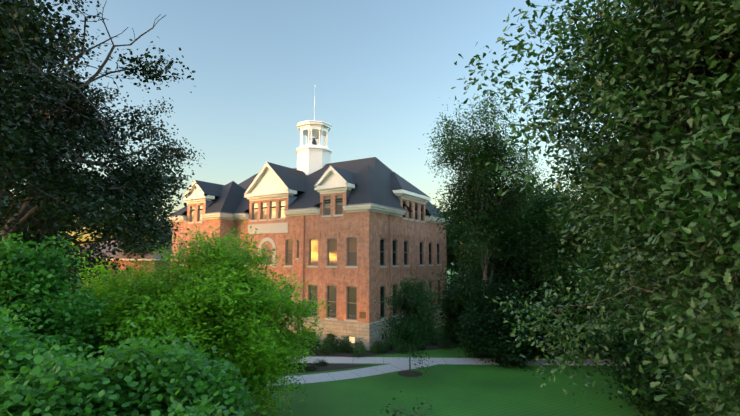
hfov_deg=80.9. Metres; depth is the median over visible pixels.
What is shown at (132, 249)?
tree
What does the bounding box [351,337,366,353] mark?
shrub
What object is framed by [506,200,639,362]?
tree
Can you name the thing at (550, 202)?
tree
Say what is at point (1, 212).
tree
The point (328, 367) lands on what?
mulch beds
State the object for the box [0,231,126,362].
bush
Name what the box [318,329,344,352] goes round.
shrub
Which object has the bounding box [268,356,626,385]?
paths
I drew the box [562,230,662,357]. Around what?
understory
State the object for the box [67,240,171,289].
hall
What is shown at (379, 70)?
sky
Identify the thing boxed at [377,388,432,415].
shrub
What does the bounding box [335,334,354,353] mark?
shrub
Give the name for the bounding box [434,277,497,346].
understory
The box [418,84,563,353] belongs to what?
tree
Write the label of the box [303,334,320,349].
shrub
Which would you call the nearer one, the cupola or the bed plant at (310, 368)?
the bed plant at (310, 368)
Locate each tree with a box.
[0,190,24,243]
[2,196,72,255]
[39,238,76,272]
[107,216,172,274]
[369,268,445,373]
[418,84,563,353]
[439,206,465,275]
[447,216,483,285]
[462,177,575,270]
[598,197,697,337]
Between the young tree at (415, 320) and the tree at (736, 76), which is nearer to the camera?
the tree at (736, 76)
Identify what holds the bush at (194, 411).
on the ground
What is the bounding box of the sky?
[5,0,646,257]
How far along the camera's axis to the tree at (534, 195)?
58.41 m
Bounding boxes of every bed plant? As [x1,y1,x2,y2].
[302,363,316,371]
[312,359,327,366]
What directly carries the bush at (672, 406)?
on the ground
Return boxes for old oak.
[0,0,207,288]
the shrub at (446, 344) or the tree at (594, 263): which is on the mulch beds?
the shrub at (446, 344)
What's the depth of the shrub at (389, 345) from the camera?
40.74 m
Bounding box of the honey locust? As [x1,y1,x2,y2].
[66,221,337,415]
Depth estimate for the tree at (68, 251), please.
86.40 m
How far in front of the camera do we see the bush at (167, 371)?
10.90 m
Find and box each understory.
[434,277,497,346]
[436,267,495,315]
[453,270,553,370]
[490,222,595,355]
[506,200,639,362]
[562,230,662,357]
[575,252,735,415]
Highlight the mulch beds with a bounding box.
[281,335,458,376]
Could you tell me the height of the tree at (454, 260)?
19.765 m
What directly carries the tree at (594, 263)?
on the ground
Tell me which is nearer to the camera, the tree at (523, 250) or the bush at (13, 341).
the bush at (13, 341)
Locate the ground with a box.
[237,263,739,415]
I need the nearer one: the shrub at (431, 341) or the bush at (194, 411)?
the bush at (194, 411)
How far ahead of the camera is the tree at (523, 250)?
38.43 m
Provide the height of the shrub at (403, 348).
1.462 m
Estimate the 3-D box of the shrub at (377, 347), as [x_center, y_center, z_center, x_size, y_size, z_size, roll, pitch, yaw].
[0.808,12.752,39.738,1.929,1.368,1.928,-1,-7,12]
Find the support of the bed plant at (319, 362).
on the mulch beds
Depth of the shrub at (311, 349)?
39.17 m
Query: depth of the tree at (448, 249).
66.68 m
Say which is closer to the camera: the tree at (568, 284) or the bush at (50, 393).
the bush at (50, 393)
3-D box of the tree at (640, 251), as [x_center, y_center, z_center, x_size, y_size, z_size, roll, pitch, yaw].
[26.458,3.113,33.320,17.400,18.631,17.687,-4,-8,31]
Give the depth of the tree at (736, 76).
7.60 m
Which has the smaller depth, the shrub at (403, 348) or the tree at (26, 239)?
the shrub at (403, 348)
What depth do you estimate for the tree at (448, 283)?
50.49 m
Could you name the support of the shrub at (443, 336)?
on the mulch beds
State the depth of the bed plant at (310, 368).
33.26 m
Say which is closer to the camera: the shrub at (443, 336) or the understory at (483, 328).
the understory at (483, 328)
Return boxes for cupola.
[296,85,331,174]
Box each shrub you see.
[297,341,317,354]
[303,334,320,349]
[315,341,334,354]
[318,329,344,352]
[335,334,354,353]
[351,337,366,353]
[351,343,366,357]
[368,340,388,353]
[377,388,432,415]
[381,336,397,350]
[393,342,408,353]
[423,333,437,346]
[433,328,452,341]
[436,338,457,348]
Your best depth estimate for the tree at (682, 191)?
9.09 m
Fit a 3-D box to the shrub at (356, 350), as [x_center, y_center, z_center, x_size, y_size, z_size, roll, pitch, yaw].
[-0.885,12.591,38.233,1.512,1.379,1.751,-4,-8,31]

